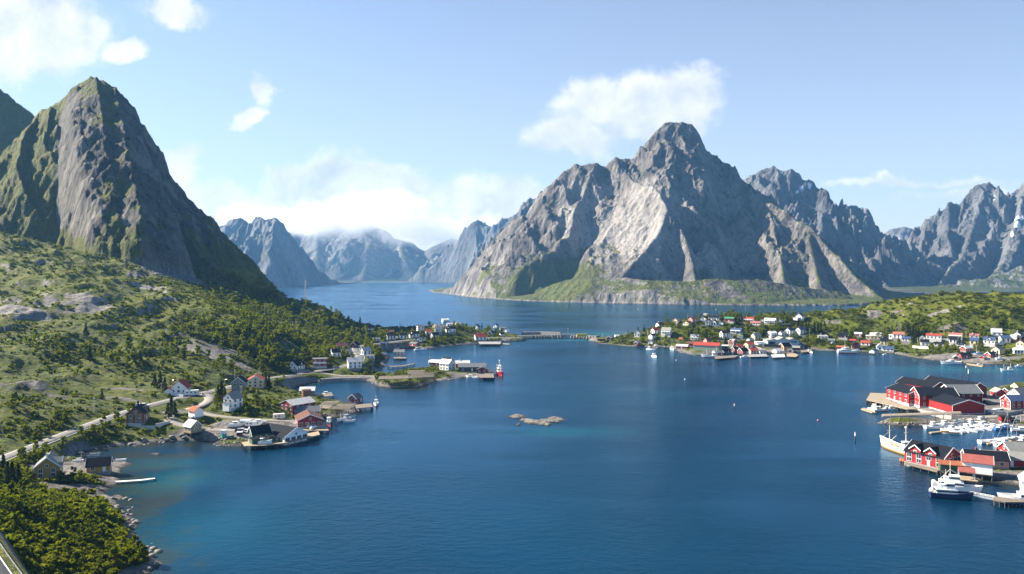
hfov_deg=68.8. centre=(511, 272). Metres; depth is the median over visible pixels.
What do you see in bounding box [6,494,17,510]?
birch tree
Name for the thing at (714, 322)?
house
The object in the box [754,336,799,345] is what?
building
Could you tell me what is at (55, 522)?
birch tree
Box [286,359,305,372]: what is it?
house
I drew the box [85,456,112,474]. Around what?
boathouse
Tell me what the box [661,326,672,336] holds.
house
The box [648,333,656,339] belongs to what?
house
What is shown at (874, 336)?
house
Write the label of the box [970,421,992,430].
boat
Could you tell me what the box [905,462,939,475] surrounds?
wharf
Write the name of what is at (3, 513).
birch tree
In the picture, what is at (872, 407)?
boat
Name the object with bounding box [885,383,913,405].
warehouse
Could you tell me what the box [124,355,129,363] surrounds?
birch tree
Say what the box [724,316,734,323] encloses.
house
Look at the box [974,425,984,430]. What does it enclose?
boat
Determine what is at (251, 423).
trailer
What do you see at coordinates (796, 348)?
shed
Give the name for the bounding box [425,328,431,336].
house
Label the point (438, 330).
house
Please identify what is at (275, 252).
mountain
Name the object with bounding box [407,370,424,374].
drying rack
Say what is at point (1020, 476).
house
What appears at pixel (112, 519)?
scrub
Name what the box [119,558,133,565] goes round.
bush
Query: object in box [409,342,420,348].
pile shed
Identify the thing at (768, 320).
house
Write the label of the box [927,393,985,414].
warehouse
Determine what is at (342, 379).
rubble shore
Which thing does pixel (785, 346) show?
boathouse
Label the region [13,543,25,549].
bush
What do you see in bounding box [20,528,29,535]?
bush
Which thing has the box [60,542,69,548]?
bush
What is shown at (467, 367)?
warehouse
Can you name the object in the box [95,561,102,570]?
birch tree
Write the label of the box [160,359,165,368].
birch tree
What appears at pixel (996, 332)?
house
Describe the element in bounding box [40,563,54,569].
bush
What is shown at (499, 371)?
boat
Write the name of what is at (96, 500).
birch tree
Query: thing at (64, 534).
bush
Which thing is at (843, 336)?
house
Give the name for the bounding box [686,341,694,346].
barn
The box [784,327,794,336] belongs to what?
house
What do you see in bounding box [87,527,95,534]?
birch tree
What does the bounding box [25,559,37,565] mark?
bush
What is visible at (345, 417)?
boat
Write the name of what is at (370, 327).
house
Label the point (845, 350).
boat
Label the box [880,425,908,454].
boat
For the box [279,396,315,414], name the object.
warehouse
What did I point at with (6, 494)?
birch tree
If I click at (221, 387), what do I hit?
spruce tree
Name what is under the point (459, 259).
mountain
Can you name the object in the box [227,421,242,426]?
boat
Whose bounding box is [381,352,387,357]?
boathouse
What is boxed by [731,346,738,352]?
fishing hut
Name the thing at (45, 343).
birch tree
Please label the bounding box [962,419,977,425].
boat
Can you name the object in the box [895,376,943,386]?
warehouse
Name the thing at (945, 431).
boat
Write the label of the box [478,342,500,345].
wharf
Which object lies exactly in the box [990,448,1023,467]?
house
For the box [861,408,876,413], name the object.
pontoon
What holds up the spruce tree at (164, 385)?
on the terrain
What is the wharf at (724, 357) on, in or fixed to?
in the water
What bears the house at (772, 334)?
on the terrain
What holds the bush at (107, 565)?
on the terrain
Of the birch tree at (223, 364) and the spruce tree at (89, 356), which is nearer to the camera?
the spruce tree at (89, 356)
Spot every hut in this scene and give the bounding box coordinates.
[299,386,315,395]
[722,348,731,353]
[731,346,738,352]
[737,348,748,353]
[799,343,804,348]
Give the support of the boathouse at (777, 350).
in the water
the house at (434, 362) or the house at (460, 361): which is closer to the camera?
the house at (460, 361)
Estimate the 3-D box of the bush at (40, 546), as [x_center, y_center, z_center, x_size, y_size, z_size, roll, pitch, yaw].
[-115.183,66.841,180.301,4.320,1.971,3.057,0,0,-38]
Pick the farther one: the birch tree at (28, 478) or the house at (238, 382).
the house at (238, 382)
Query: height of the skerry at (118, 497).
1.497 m
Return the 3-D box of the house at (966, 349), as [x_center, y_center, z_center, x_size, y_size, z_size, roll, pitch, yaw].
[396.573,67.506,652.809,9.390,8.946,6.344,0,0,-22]
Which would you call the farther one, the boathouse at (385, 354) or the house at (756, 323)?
the house at (756, 323)
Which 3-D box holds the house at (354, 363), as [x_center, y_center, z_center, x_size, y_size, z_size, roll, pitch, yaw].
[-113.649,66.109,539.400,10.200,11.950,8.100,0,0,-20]
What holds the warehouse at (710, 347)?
on the terrain
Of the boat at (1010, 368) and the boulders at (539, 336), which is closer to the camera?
the boat at (1010, 368)
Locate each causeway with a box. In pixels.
[515,334,562,338]
[572,335,599,338]
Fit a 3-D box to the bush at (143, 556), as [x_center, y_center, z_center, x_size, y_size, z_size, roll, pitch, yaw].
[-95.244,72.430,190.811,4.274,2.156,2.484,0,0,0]
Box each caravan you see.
[239,419,251,425]
[273,413,284,418]
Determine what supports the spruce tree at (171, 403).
on the terrain
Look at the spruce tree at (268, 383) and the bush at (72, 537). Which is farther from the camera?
the spruce tree at (268, 383)
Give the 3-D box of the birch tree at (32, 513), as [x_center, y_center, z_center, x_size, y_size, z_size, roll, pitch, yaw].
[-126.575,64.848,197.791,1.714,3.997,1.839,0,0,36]
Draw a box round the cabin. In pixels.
[1010,382,1023,386]
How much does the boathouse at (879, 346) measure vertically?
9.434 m
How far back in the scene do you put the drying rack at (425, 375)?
499.88 m
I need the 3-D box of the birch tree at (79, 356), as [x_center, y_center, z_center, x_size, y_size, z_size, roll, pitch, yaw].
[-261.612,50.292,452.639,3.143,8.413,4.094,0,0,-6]
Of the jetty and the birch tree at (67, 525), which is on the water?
the jetty
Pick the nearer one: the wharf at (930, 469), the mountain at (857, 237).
the wharf at (930, 469)
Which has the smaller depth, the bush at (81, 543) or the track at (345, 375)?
the bush at (81, 543)
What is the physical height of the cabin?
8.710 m
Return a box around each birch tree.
[0,493,7,508]
[0,509,8,519]
[2,493,10,505]
[6,480,17,491]
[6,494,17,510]
[8,511,21,524]
[9,398,15,409]
[10,390,20,402]
[15,501,24,513]
[16,514,24,524]
[17,480,26,493]
[17,491,27,500]
[19,447,26,458]
[22,424,28,433]
[22,504,29,513]
[25,474,31,483]
[28,504,37,515]
[30,510,36,517]
[32,440,38,451]
[34,342,41,351]
[34,425,39,434]
[34,497,40,508]
[37,513,43,520]
[38,425,44,434]
[40,443,46,452]
[41,339,47,347]
[43,505,51,516]
[47,519,59,529]
[50,504,60,518]
[50,516,61,529]
[53,409,60,420]
[56,470,61,478]
[56,502,63,514]
[58,344,63,357]
[59,350,66,360]
[60,336,65,344]
[60,436,67,444]
[60,471,65,478]
[60,501,69,515]
[61,415,69,426]
[61,513,70,522]
[63,519,70,527]
[69,466,76,474]
[69,515,76,524]
[70,523,76,531]
[76,426,83,434]
[77,349,82,358]
[77,470,83,480]
[77,525,87,539]
[78,509,89,518]
[82,503,92,515]
[87,519,94,527]
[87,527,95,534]
[87,533,95,541]
[89,424,95,430]
[89,503,95,512]
[94,498,102,510]
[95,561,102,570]
[96,502,104,514]
[96,528,102,537]
[99,414,106,425]
[99,524,105,533]
[100,422,105,432]
[105,529,112,537]
[108,543,120,558]
[113,411,120,418]
[114,416,123,431]
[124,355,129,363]
[125,341,129,349]
[126,402,134,411]
[129,534,141,551]
[130,351,135,359]
[139,543,148,554]
[146,348,151,355]
[152,426,159,438]
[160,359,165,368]
[185,373,191,383]
[205,349,210,357]
[212,397,218,406]
[219,359,225,368]
[243,386,248,397]
[253,392,259,402]
[290,352,294,359]
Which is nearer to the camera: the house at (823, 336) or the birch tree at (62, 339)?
the birch tree at (62, 339)
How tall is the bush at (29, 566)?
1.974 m
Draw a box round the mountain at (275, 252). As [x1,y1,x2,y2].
[219,217,360,287]
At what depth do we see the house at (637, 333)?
800.88 m
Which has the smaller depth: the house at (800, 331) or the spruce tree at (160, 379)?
the spruce tree at (160, 379)
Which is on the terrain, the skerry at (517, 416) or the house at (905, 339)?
the house at (905, 339)
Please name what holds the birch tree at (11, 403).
on the terrain
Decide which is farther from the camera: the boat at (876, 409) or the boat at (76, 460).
the boat at (876, 409)
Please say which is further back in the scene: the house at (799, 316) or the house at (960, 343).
the house at (799, 316)
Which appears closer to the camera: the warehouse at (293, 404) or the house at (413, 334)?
the warehouse at (293, 404)
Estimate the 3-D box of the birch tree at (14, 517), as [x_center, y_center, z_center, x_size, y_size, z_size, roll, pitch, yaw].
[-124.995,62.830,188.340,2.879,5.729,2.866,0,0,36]
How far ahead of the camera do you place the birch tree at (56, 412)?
330.97 m
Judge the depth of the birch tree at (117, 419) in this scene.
332.52 m
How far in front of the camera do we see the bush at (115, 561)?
185.63 m
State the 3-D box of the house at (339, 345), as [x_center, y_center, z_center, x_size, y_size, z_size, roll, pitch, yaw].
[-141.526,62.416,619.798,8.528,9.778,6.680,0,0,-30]
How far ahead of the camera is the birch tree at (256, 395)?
375.52 m
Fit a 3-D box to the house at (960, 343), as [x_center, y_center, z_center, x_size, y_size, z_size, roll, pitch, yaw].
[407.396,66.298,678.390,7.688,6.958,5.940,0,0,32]
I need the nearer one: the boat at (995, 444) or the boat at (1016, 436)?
the boat at (995, 444)
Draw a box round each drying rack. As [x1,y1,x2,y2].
[320,401,339,416]
[328,404,356,419]
[377,375,409,386]
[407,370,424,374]
[408,372,435,385]
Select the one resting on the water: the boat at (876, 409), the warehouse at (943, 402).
the boat at (876, 409)
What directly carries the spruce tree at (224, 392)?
on the terrain
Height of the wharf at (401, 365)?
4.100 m
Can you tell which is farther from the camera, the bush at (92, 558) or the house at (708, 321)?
the house at (708, 321)
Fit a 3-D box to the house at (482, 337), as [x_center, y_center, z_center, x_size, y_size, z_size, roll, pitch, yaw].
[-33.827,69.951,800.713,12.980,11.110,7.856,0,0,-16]
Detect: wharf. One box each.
[241,431,319,449]
[302,427,328,434]
[322,393,333,398]
[354,403,372,410]
[388,363,414,368]
[393,356,406,359]
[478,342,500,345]
[478,372,494,380]
[714,355,738,359]
[747,354,767,357]
[771,354,784,358]
[786,353,798,358]
[866,393,916,412]
[882,411,961,427]
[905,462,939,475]
[993,496,1023,507]
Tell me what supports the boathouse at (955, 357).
on the terrain
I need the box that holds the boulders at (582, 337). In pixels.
[571,335,595,338]
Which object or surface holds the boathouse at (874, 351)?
in the water
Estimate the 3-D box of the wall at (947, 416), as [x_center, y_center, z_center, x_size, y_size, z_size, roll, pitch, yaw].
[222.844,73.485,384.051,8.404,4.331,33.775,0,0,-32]
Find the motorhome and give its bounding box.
[184,389,199,395]
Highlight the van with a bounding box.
[993,408,1004,411]
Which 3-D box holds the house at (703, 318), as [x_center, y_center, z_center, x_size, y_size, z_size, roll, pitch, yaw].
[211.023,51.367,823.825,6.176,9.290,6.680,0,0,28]
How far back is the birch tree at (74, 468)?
261.36 m
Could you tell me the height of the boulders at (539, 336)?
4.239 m
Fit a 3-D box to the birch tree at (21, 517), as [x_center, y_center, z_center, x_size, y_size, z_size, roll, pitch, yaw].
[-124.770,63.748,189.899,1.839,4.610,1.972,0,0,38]
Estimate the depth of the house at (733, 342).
725.39 m
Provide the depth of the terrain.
719.56 m
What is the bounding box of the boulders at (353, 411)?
[213,337,987,445]
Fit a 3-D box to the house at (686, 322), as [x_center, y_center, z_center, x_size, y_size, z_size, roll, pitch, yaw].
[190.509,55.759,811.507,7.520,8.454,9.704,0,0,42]
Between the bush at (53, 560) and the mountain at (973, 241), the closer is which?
the bush at (53, 560)
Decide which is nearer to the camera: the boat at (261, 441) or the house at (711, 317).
the boat at (261, 441)
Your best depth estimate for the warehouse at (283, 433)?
327.85 m
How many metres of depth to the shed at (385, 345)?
706.55 m
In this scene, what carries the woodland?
on the terrain
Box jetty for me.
[115,478,155,483]
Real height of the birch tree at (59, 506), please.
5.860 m
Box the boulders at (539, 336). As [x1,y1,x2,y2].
[517,335,564,338]
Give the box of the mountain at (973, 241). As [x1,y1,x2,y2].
[905,182,1023,294]
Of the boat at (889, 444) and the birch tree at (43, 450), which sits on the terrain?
the birch tree at (43, 450)
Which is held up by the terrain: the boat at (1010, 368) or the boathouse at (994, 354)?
the boathouse at (994, 354)
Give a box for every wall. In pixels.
[128,421,169,429]
[288,368,309,371]
[913,346,927,348]
[918,409,984,418]
[994,410,1023,414]
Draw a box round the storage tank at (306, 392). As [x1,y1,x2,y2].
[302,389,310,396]
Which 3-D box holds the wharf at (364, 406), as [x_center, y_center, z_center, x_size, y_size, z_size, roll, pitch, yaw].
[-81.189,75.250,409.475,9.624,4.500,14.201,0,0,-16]
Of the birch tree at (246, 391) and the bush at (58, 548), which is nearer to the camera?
the bush at (58, 548)
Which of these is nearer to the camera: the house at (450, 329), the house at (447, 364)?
the house at (447, 364)
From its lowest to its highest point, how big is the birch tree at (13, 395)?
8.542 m
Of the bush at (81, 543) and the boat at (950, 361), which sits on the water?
the boat at (950, 361)
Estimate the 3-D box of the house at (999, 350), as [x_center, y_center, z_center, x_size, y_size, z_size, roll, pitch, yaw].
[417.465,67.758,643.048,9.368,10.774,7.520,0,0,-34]
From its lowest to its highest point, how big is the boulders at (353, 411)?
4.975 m
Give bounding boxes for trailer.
[245,421,257,425]
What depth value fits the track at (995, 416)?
377.63 m
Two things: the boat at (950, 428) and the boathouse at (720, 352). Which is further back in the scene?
the boathouse at (720, 352)
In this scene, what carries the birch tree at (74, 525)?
on the terrain
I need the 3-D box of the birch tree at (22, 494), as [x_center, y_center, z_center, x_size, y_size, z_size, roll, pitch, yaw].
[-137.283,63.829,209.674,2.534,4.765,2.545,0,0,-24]
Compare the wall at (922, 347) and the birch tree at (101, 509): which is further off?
the wall at (922, 347)
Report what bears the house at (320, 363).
on the terrain
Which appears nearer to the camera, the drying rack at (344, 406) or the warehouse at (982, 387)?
the drying rack at (344, 406)
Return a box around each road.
[0,337,519,461]
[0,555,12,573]
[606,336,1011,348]
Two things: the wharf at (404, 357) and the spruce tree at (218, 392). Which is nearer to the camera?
the spruce tree at (218, 392)
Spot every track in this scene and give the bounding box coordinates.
[164,393,234,431]
[204,411,295,423]
[318,372,373,376]
[985,414,1023,418]
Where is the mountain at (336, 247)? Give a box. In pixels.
[243,213,457,281]
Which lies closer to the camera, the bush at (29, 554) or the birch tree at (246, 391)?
the bush at (29, 554)
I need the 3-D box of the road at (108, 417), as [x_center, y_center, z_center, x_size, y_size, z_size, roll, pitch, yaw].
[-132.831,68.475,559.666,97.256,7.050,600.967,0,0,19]
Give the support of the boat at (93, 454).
on the water
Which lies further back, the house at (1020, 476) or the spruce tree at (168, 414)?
the spruce tree at (168, 414)
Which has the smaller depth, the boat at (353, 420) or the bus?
the boat at (353, 420)
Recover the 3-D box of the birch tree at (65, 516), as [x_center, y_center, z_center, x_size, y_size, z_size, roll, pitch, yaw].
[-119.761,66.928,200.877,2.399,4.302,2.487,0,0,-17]
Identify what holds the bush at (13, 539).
on the terrain
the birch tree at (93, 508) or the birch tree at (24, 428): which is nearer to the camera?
the birch tree at (93, 508)
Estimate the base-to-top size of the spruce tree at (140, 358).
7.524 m
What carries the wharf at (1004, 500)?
in the water
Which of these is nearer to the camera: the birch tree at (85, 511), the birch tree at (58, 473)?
the birch tree at (85, 511)
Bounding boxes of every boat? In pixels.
[70,459,83,461]
[87,452,99,455]
[113,458,126,461]
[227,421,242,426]
[255,419,266,424]
[258,438,271,444]
[326,417,332,425]
[337,411,351,421]
[343,419,355,422]
[495,360,503,375]
[701,348,717,357]
[837,346,857,352]
[867,404,880,409]
[872,403,886,411]
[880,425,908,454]
[923,421,943,428]
[929,472,973,499]
[931,469,982,493]
[939,420,953,427]
[940,359,960,363]
[940,425,962,434]
[941,430,958,433]
[954,418,966,425]
[955,423,977,432]
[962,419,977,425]
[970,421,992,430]
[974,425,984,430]
[977,415,1001,443]
[992,424,1006,429]
[993,438,1007,446]
[994,413,1015,439]
[996,423,1015,428]
[997,485,1023,504]
[1000,366,1013,370]
[1009,415,1019,438]
[1010,426,1023,431]
[1011,435,1023,440]
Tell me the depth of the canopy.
265.33 m
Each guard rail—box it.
[0,543,21,573]
[6,422,100,459]
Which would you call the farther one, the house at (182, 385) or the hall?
the hall
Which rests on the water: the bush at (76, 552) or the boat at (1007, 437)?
the boat at (1007, 437)
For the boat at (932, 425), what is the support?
on the water
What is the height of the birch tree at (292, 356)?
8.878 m
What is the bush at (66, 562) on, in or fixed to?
on the terrain
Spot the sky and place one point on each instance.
(419, 122)
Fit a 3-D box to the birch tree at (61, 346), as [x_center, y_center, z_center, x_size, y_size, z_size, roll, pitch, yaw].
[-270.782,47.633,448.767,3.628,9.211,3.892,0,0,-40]
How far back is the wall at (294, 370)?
523.95 m
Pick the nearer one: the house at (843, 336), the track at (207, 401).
the track at (207, 401)
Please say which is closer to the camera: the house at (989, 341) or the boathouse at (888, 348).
the house at (989, 341)
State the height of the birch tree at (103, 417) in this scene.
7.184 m
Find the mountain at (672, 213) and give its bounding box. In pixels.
[429,122,923,305]
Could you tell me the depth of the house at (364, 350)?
598.51 m
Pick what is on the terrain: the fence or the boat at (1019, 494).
the fence
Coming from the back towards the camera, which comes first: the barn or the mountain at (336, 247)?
the mountain at (336, 247)
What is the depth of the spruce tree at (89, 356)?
446.10 m
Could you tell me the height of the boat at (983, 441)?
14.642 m
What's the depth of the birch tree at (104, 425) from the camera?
329.35 m
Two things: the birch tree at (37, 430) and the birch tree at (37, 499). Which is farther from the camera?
the birch tree at (37, 430)
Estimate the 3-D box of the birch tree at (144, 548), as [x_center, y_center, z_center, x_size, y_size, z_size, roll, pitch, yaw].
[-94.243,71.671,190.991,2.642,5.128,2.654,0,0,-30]
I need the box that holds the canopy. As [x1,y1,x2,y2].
[958,466,977,484]
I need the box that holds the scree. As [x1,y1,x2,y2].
[107,219,236,290]
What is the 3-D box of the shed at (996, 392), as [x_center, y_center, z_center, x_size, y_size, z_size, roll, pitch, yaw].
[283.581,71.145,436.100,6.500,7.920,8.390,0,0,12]
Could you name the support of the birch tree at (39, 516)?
on the terrain
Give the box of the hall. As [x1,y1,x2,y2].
[764,344,781,348]
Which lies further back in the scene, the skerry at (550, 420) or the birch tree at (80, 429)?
the skerry at (550, 420)
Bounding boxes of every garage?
[345,349,352,354]
[366,354,374,362]
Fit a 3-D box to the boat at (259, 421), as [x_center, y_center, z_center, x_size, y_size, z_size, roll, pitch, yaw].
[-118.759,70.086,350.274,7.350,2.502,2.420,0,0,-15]
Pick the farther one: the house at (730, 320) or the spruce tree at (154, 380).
the house at (730, 320)
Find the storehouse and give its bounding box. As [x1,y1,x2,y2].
[294,404,320,414]
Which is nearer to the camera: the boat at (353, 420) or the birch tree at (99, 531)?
the birch tree at (99, 531)
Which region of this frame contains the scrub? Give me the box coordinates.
[0,231,1023,573]
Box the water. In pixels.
[76,282,1023,573]
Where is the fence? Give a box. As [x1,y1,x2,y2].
[172,391,182,396]
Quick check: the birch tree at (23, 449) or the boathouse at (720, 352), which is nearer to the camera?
the birch tree at (23, 449)
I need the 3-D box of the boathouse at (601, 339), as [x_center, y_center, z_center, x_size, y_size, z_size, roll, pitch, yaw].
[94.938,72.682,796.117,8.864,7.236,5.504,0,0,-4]
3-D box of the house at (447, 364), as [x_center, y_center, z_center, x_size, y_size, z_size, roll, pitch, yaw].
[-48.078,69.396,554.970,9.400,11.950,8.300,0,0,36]
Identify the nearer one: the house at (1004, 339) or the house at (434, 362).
the house at (434, 362)
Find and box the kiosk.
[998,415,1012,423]
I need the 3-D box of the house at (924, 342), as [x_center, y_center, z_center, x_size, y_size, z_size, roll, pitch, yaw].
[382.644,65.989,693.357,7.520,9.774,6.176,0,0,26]
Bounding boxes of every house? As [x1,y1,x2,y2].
[26,452,64,478]
[125,403,149,424]
[165,378,191,394]
[222,390,243,411]
[230,375,248,392]
[248,374,264,387]
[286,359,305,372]
[294,409,323,431]
[312,357,327,368]
[330,348,341,356]
[336,342,346,349]
[347,356,361,370]
[350,341,359,347]
[360,346,370,354]
[366,325,374,329]
[386,332,395,340]
[393,348,405,356]
[396,332,406,338]
[409,330,419,337]
[414,336,423,341]
[416,325,424,331]
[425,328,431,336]
[429,359,440,365]
[430,331,438,338]
[434,327,441,334]
[439,358,454,370]
[441,318,448,322]
[445,325,455,334]
[455,359,469,367]
[474,332,486,341]
[634,330,641,336]
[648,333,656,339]
[651,327,659,333]
[655,321,664,326]
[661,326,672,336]
[672,317,680,323]
[682,320,692,325]
[688,316,697,321]
[690,333,699,340]
[700,315,706,321]
[705,318,711,324]
[708,315,719,319]
[711,319,717,324]
[719,330,732,338]
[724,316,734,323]
[729,338,737,345]
[730,327,742,334]
[743,316,754,321]
[744,341,754,347]
[748,347,758,353]
[750,320,761,325]
[751,333,760,339]
[758,349,766,353]
[764,317,776,324]
[767,330,777,337]
[778,330,786,336]
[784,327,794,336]
[793,312,806,320]
[795,326,807,335]
[817,333,828,338]
[838,332,847,339]
[854,332,862,336]
[860,339,870,345]
[865,331,881,340]
[880,337,887,345]
[889,331,904,341]
[901,336,910,344]
[920,338,929,345]
[926,333,942,341]
[933,341,943,346]
[948,332,962,341]
[948,336,956,344]
[956,341,965,345]
[959,345,972,352]
[969,332,979,336]
[969,336,979,345]
[983,336,995,346]
[990,327,1002,336]
[990,345,1004,354]
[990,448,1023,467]
[996,441,1023,451]
[998,334,1010,343]
[999,394,1023,409]
[1006,387,1023,394]
[1010,331,1023,339]
[1012,346,1023,354]
[1016,339,1023,347]
[1017,472,1023,490]
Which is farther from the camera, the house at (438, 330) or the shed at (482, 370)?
the house at (438, 330)
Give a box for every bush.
[0,527,12,532]
[9,536,18,543]
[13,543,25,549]
[18,547,29,555]
[18,547,31,556]
[19,536,35,543]
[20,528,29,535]
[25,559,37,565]
[25,564,36,569]
[27,568,36,572]
[28,527,39,534]
[31,536,49,542]
[31,544,42,550]
[32,547,45,553]
[36,554,52,563]
[37,557,56,564]
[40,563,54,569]
[41,551,55,557]
[45,546,60,553]
[46,544,54,552]
[53,542,64,545]
[54,531,67,535]
[54,559,67,566]
[55,551,72,558]
[56,562,71,570]
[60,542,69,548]
[60,548,73,554]
[64,535,76,541]
[68,549,78,555]
[68,560,81,566]
[72,541,85,545]
[74,565,85,571]
[84,548,100,553]
[85,555,97,561]
[85,564,96,569]
[88,555,102,562]
[102,561,109,569]
[111,558,119,564]
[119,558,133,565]
[133,553,146,558]
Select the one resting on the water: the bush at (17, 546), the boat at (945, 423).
the boat at (945, 423)
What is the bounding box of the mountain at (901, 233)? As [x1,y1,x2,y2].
[884,227,912,240]
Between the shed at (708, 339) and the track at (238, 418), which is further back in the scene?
the shed at (708, 339)
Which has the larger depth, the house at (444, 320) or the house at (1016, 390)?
the house at (444, 320)
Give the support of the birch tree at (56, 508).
on the terrain
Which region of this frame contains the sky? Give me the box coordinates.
[0,0,1023,250]
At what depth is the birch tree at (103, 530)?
201.60 m
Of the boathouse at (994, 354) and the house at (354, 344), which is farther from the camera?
the house at (354, 344)
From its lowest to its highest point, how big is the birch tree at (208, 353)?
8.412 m
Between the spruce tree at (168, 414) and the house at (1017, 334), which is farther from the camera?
the house at (1017, 334)
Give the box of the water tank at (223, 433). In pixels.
[221,429,226,437]
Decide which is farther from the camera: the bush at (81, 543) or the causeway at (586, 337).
the causeway at (586, 337)
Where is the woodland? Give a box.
[0,266,1018,536]
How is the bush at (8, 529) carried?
on the terrain
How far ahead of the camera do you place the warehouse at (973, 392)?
411.42 m
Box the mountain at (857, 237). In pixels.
[743,166,945,292]
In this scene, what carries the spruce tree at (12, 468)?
on the terrain
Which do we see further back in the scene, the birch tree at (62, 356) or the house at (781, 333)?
the house at (781, 333)
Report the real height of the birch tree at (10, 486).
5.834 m
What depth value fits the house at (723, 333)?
765.15 m
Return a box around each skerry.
[110,494,123,499]
[508,414,525,417]
[519,416,564,425]
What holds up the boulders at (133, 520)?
on the terrain
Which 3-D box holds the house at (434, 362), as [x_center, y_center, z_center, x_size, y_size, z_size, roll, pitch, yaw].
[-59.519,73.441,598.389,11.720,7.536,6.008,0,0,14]
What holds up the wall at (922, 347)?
on the terrain
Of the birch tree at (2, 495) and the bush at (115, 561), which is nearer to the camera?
the bush at (115, 561)
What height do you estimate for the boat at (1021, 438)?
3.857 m
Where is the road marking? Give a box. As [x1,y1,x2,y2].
[6,339,409,460]
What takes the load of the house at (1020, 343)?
on the terrain
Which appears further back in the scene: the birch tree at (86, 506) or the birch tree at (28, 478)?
the birch tree at (28, 478)
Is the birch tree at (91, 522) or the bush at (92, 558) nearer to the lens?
the bush at (92, 558)
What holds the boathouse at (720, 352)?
in the water
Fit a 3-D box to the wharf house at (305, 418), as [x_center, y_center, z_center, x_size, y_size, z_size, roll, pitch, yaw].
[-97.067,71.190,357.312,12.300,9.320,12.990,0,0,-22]
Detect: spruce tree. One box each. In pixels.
[0,454,5,472]
[0,461,15,487]
[6,461,17,482]
[15,463,21,482]
[82,323,89,336]
[85,347,92,361]
[138,350,142,361]
[151,372,157,386]
[155,371,163,388]
[162,377,167,389]
[164,403,172,418]
[169,395,173,412]
[171,400,179,416]
[182,348,186,358]
[215,384,221,401]
[219,381,222,399]
[222,387,226,401]
[263,372,267,385]
[265,375,271,386]
[914,328,918,338]
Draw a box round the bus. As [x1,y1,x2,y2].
[577,334,586,336]
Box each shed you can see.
[187,405,204,419]
[380,342,388,348]
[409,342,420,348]
[476,366,489,373]
[703,337,711,341]
[792,346,799,350]
[836,345,846,349]
[937,459,970,475]
[989,387,1006,396]
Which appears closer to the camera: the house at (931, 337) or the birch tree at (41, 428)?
the birch tree at (41, 428)
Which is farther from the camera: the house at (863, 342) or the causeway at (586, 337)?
the causeway at (586, 337)
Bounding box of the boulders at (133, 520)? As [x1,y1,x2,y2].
[110,427,212,569]
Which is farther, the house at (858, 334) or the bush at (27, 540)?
the house at (858, 334)
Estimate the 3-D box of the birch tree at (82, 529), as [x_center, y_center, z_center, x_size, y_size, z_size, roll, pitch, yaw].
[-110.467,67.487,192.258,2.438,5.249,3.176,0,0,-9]
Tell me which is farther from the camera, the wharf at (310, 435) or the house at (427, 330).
the house at (427, 330)
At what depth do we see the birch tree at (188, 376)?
413.66 m
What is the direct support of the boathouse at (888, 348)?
on the terrain
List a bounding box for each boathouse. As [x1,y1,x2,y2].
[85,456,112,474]
[182,419,202,433]
[247,424,274,446]
[347,392,363,402]
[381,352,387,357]
[597,337,605,342]
[675,344,688,350]
[712,350,723,355]
[771,348,782,353]
[779,342,791,350]
[851,342,859,349]
[869,349,878,354]
[876,343,882,350]
[882,346,894,352]
[903,439,960,473]
[952,355,959,360]
[957,352,972,359]
[960,447,1010,469]
[961,453,993,480]
[985,351,998,357]
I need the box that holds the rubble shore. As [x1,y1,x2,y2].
[320,377,371,382]
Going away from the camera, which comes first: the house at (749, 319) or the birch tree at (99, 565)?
the birch tree at (99, 565)
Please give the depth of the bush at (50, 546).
182.85 m
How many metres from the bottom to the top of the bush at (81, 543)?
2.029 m
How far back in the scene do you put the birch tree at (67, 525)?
197.56 m
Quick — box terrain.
[0,76,1023,573]
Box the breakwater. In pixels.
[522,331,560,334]
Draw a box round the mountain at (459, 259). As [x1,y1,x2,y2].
[407,197,535,282]
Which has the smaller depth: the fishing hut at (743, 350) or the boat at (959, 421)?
the boat at (959, 421)
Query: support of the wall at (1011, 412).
on the terrain
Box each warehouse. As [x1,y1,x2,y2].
[260,422,308,445]
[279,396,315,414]
[458,363,485,371]
[693,342,721,353]
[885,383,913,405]
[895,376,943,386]
[910,387,959,407]
[924,375,987,397]
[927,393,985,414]
[941,384,983,403]
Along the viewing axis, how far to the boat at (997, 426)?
356.85 m
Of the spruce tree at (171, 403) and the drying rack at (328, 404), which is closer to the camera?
the spruce tree at (171, 403)
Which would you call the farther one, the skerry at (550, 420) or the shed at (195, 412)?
the skerry at (550, 420)
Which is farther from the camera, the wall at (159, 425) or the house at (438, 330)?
the house at (438, 330)
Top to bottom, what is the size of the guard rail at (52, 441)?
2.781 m
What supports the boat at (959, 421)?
on the water
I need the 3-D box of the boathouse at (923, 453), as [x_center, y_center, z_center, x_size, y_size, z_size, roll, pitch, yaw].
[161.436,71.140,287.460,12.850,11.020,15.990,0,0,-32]
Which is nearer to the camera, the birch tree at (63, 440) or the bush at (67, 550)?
the bush at (67, 550)
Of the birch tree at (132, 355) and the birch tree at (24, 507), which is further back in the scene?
the birch tree at (132, 355)
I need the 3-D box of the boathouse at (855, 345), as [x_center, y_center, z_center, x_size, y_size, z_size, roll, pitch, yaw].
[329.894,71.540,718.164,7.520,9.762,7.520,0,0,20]
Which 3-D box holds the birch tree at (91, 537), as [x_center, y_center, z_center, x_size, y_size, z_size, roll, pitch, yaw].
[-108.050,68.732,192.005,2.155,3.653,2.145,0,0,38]
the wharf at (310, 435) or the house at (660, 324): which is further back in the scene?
the house at (660, 324)
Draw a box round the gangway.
[971,491,992,499]
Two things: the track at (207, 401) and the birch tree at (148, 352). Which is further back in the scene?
the birch tree at (148, 352)

